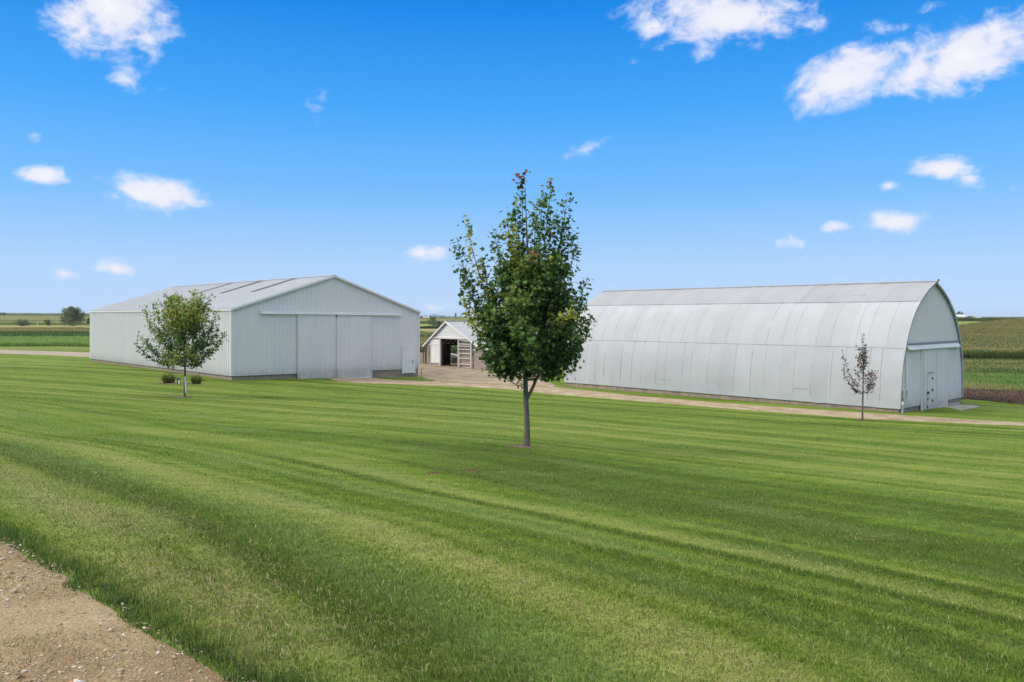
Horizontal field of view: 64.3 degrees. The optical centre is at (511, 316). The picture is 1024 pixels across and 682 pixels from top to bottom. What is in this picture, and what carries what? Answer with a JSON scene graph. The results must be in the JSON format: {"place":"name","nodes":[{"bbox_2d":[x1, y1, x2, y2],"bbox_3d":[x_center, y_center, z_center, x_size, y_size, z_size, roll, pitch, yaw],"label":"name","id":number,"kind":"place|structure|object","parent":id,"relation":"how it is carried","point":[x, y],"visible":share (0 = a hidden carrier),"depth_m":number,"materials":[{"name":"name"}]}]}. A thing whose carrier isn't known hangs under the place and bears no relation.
{"place":"outdoors","nodes":[
{"label":"outdoors","id":0,"kind":"place"},
{"bbox_2d":[0,320,87,321],"bbox_3d":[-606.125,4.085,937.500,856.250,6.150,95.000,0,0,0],"label":"crop strip","id":1,"kind":"object","parent":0,"point":[37,320],"visible":0.09,"depth_m":947.85,"materials":[{"name":"green plant"}]},
{"bbox_2d":[0,321,88,324],"bbox_3d":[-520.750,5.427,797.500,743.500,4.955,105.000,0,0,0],"label":"crop strip","id":2,"kind":"object","parent":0,"point":[35,323],"visible":0.16,"depth_m":745.00,"materials":[{"name":"plant"}]},
{"bbox_2d":[0,325,88,325],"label":"pasture","id":3,"kind":"structure","parent":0,"point":[44,325],"depth_m":694.21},
{"bbox_2d":[0,335,89,346],"bbox_3d":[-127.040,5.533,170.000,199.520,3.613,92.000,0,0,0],"label":"hay field","id":4,"kind":"structure","parent":0,"point":[22,341],"depth_m":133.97,"materials":[{"name":"green plant"}]},
{"bbox_2d":[0,327,89,334],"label":"corn field","id":5,"kind":"structure","parent":0,"point":[47,328],"depth_m":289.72,"materials":[{"name":"green plant"}]},
{"bbox_2d":[0,315,89,319],"bbox_3d":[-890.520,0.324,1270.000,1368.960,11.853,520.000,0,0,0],"label":"crop strip","id":6,"kind":"object","parent":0,"point":[15,317],"visible":0.14,"depth_m":1253.68,"materials":[{"name":"plant"}]},
{"bbox_2d":[0,326,89,326],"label":"stubble strip","id":7,"kind":"object","parent":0,"point":[44,326],"visible":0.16,"depth_m":601.17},
{"bbox_2d":[1,313,89,315],"bbox_3d":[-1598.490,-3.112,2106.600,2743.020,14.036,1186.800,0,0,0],"label":"ridge","id":8,"kind":"structure","parent":0,"point":[47,314],"depth_m":1681.48,"materials":[{"name":"green plant"}]},
{"bbox_2d":[0,535,255,681],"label":"gravel driveway","id":9,"kind":"structure","parent":0,"point":[68,603],"depth_m":4.39,"materials":[{"name":"beige gravel"}]},
{"bbox_2d":[420,331,434,336],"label":"corn field","id":10,"kind":"structure","parent":0,"point":[425,334],"depth_m":276.90,"materials":[{"name":"green plant"}]},
{"bbox_2d":[420,329,436,330],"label":"stubble strip","id":11,"kind":"object","parent":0,"point":[428,329],"visible":0.02,"depth_m":504.85,"materials":[{"name":"beige plant"}]},
{"bbox_2d":[420,321,444,323],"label":"crop strip","id":12,"kind":"object","parent":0,"point":[425,322],"visible":0.08,"depth_m":850.00,"materials":[{"name":"plant"}]},
{"bbox_2d":[420,318,491,320],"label":"crop strip","id":13,"kind":"object","parent":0,"point":[445,319],"visible":0.12,"depth_m":1240.93,"materials":[{"name":"plant"}]},
{"bbox_2d":[0,321,1023,681],"bbox_3d":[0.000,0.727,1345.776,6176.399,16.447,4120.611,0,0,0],"label":"ground","id":14,"kind":"structure","parent":0,"point":[28,363],"depth_m":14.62,"materials":[{"name":"green plant"}]},
{"bbox_2d":[13,319,30,325],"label":"bush","id":15,"kind":"object","parent":14,"relation":"on","point":[23,322],"visible":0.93,"depth_m":648.68,"materials":[{"name":"green plant"}]},
{"bbox_2d":[0,350,89,356],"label":"gravel lane","id":16,"kind":"structure","parent":14,"relation":"on","point":[80,354],"depth_m":93.65,"materials":[{"name":"beige gravel"}]},
{"bbox_2d":[0,332,89,336],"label":"weeds","id":17,"kind":"object","parent":14,"relation":"on","point":[46,334],"visible":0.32,"depth_m":199.73,"materials":[{"name":"green plant"}]},
{"bbox_2d":[44,319,50,325],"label":"bush","id":18,"kind":"object","parent":14,"relation":"on","point":[47,322],"visible":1,"depth_m":654.66,"materials":[{"name":"green plant"}]},
{"bbox_2d":[65,319,74,325],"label":"bush","id":19,"kind":"object","parent":14,"relation":"on","point":[69,321],"visible":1,"depth_m":639.12,"materials":[{"name":"green plant"}]},
{"bbox_2d":[58,306,86,325],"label":"broadleaf tree","id":20,"kind":"object","parent":14,"relation":"on","point":[74,314],"visible":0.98,"depth_m":652.15,"materials":[{"name":"green plant"}]},
{"bbox_2d":[154,382,206,384],"bbox_3d":[-20.280,4.112,50.052,3.866,0.123,1.723,0,0,0],"label":"mulch bed","id":21,"kind":"object","parent":14,"relation":"on","point":[180,383],"visible":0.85,"depth_m":49.64,"materials":[{"name":"brown soil"}]},
{"bbox_2d":[157,371,176,382],"bbox_3d":[-21.121,3.691,50.003,1.529,0.856,1.572,0,0,0],"label":"daylily clump","id":22,"kind":"object","parent":21,"relation":"on","point":[168,378],"visible":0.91,"depth_m":49.83,"materials":[{"name":"green plant"}]},
{"bbox_2d":[189,374,205,383],"bbox_3d":[-19.370,3.783,50.013,1.196,0.742,1.334,0,0,0],"label":"daylily clump","id":23,"kind":"object","parent":21,"relation":"on","point":[197,379],"visible":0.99,"depth_m":49.83,"materials":[{"name":"green plant"}]},
{"bbox_2d":[134,289,228,396],"bbox_3d":[-16.332,1.346,40.103,3.841,5.464,3.516,0,0,-41],"label":"maple tree","id":24,"kind":"object","parent":14,"relation":"on","point":[179,320],"visible":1,"depth_m":39.77,"materials":[{"name":"green plant"}]},
{"bbox_2d":[89,275,420,379],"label":"gable barn","id":25,"kind":"structure","parent":14,"relation":"on","point":[324,326],"depth_m":59.75,"materials":[{"name":"white metal"}]},
{"bbox_2d":[297,314,335,378],"bbox_3d":[-13.942,2.168,58.220,3.070,4.661,0.095,0,0,-43],"label":"sliding door","id":26,"kind":"structure","parent":25,"relation":"in","point":[316,334],"depth_m":58.19,"materials":[{"name":"white metal"}]},
{"bbox_2d":[336,315,371,377],"bbox_3d":[-11.665,2.224,60.331,3.060,4.711,0.110,0,0,-43],"label":"sliding door","id":27,"kind":"structure","parent":25,"relation":"in","point":[353,332],"depth_m":60.32,"materials":[{"name":"white metal"}]},
{"bbox_2d":[402,346,414,373],"bbox_3d":[-8.074,3.363,63.723,1.260,2.173,0.120,0,0,-43],"label":"walk door","id":28,"kind":"structure","parent":25,"relation":"in","point":[408,352],"depth_m":63.70,"materials":[{"name":"white paint"}]},
{"bbox_2d":[420,346,426,363],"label":"board fence","id":29,"kind":"object","parent":14,"relation":"on","point":[421,357],"visible":0.28,"depth_m":77.77,"materials":[{"name":"wood"}]},
{"bbox_2d":[420,325,439,328],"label":"weed strip","id":30,"kind":"object","parent":14,"relation":"on","point":[429,327],"visible":0.04,"depth_m":545.00,"materials":[{"name":"plant"}]},
{"bbox_2d":[427,316,436,325],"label":"broadleaf tree","id":31,"kind":"object","parent":14,"relation":"on","point":[433,321],"visible":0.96,"depth_m":599.93,"materials":[{"name":"green plant"}]},
{"bbox_2d":[427,471,442,473],"bbox_3d":[-1.518,3.011,15.711,0.375,0.051,0.371,0,0,-34],"label":"dirt patch","id":32,"kind":"object","parent":14,"relation":"on","point":[431,472],"visible":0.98,"depth_m":15.64,"materials":[{"name":"brown soil"}]},
{"bbox_2d":[420,341,457,357],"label":"corn plants","id":33,"kind":"object","parent":14,"relation":"on","point":[454,348],"visible":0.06,"depth_m":101.36,"materials":[{"name":"green plant"}]},
{"bbox_2d":[422,352,457,358],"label":"paddock fence","id":34,"kind":"object","parent":14,"relation":"on","point":[451,355],"visible":0.05,"depth_m":90.68,"materials":[{"name":"grey wood"}]},
{"bbox_2d":[451,353,457,363],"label":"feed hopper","id":35,"kind":"object","parent":14,"relation":"on","point":[454,360],"visible":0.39,"depth_m":83.60,"materials":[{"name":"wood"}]},
{"bbox_2d":[462,469,479,471],"bbox_3d":[-0.825,3.094,16.421,0.386,0.048,0.378,0,0,-38],"label":"dirt patch","id":36,"kind":"object","parent":14,"relation":"on","point":[468,470],"visible":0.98,"depth_m":16.38,"materials":[{"name":"brown soil"}]},
{"bbox_2d":[418,363,555,386],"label":"farmyard","id":37,"kind":"structure","parent":14,"relation":"on","point":[448,373],"depth_m":65.19,"materials":[{"name":"beige gravel"}]},
{"bbox_2d":[422,320,553,369],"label":"livestock shed","id":38,"kind":"structure","parent":14,"relation":"on","point":[442,339],"depth_m":74.73,"materials":[{"name":"metal"}]},
{"bbox_2d":[430,339,440,365],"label":"boarded door","id":39,"kind":"structure","parent":38,"relation":"in","point":[435,345],"depth_m":76.13,"materials":[{"name":"white wood"}]},
{"bbox_2d":[504,444,532,447],"bbox_3d":[0.245,3.333,20.989,0.922,0.078,0.747,0,0,18],"label":"mulch ring","id":40,"kind":"object","parent":14,"relation":"on","point":[521,446],"visible":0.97,"depth_m":20.79,"materials":[{"name":"brown soil"}]},
{"bbox_2d":[449,169,596,445],"bbox_3d":[0.511,-0.169,21.041,3.482,7.270,3.343,0,0,38],"label":"maple tree","id":41,"kind":"object","parent":14,"relation":"on","point":[531,293],"visible":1,"depth_m":20.69,"materials":[{"name":"green plant"}]},
{"bbox_2d":[564,279,963,412],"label":"arched barn","id":42,"kind":"structure","parent":14,"relation":"on","point":[782,344],"depth_m":46.84,"materials":[{"name":"metal"}]},
{"bbox_2d":[923,349,936,409],"bbox_3d":[22.351,3.285,43.532,1.760,3.330,0.120,0,0,-43],"label":"sliding door","id":43,"kind":"structure","parent":42,"relation":"in","point":[929,355],"depth_m":43.41,"materials":[{"name":"white metal"}]},
{"bbox_2d":[937,348,947,407],"bbox_3d":[23.610,3.305,44.733,1.640,3.370,0.080,0,0,-43],"label":"sliding door","id":44,"kind":"structure","parent":42,"relation":"in","point":[942,353],"depth_m":44.76,"materials":[{"name":"white metal"}]},
{"bbox_2d":[841,333,877,419],"bbox_3d":[15.919,2.772,37.265,1.518,4.188,1.225,0,0,32],"label":"sapling","id":45,"kind":"object","parent":14,"relation":"on","point":[863,355],"visible":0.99,"depth_m":37.20,"materials":[{"name":"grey plant"}]},
{"bbox_2d":[945,404,980,409],"bbox_3d":[24.490,5.128,44.698,3.100,0.345,1.350,0,0,-43],"label":"concrete pad","id":46,"kind":"object","parent":14,"relation":"on","point":[961,407],"visible":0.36,"depth_m":44.94,"materials":[{"name":"grey concrete"}]},
{"bbox_2d":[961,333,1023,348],"bbox_3d":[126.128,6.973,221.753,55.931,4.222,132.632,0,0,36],"label":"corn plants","id":47,"kind":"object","parent":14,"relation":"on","point":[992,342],"visible":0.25,"depth_m":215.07,"materials":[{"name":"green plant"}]},
{"bbox_2d":[963,358,1023,373],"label":"weeds","id":48,"kind":"object","parent":14,"relation":"on","point":[981,365],"visible":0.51,"depth_m":110.72,"materials":[{"name":"green plant"}]},
{"bbox_2d":[0,0,1023,316],"label":"sky","id":49,"kind":"structure","parent":0,"point":[147,146],"materials":[{"name":"blue"}]},
{"bbox_2d":[330,378,1023,425],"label":"gravel road","id":50,"kind":"structure","parent":0,"point":[568,391],"depth_m":45.79,"materials":[{"name":"beige gravel"}]},
{"bbox_2d":[957,318,1014,320],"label":"corn field","id":51,"kind":"structure","parent":0,"point":[974,319],"depth_m":530.00,"materials":[{"name":"green plant"}]},
{"bbox_2d":[959,318,1023,359],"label":"corn field","id":52,"kind":"structure","parent":0,"point":[1012,327],"depth_m":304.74,"materials":[{"name":"green plant"}]},
{"bbox_2d":[961,388,1023,403],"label":"tilled soil","id":53,"kind":"structure","parent":0,"point":[995,397],"depth_m":49.08,"materials":[{"name":"brown soil"}]},
{"bbox_2d":[964,371,1023,390],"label":"rough grass","id":54,"kind":"structure","parent":0,"point":[1000,381],"depth_m":67.15,"materials":[{"name":"green plant"}]},
{"bbox_2d":[967,317,1023,318],"bbox_3d":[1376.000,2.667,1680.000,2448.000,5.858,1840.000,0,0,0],"label":"crop strip","id":55,"kind":"object","parent":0,"point":[1000,317],"visible":0.12,"depth_m":1131.67,"materials":[{"name":"plant"}]}
]}

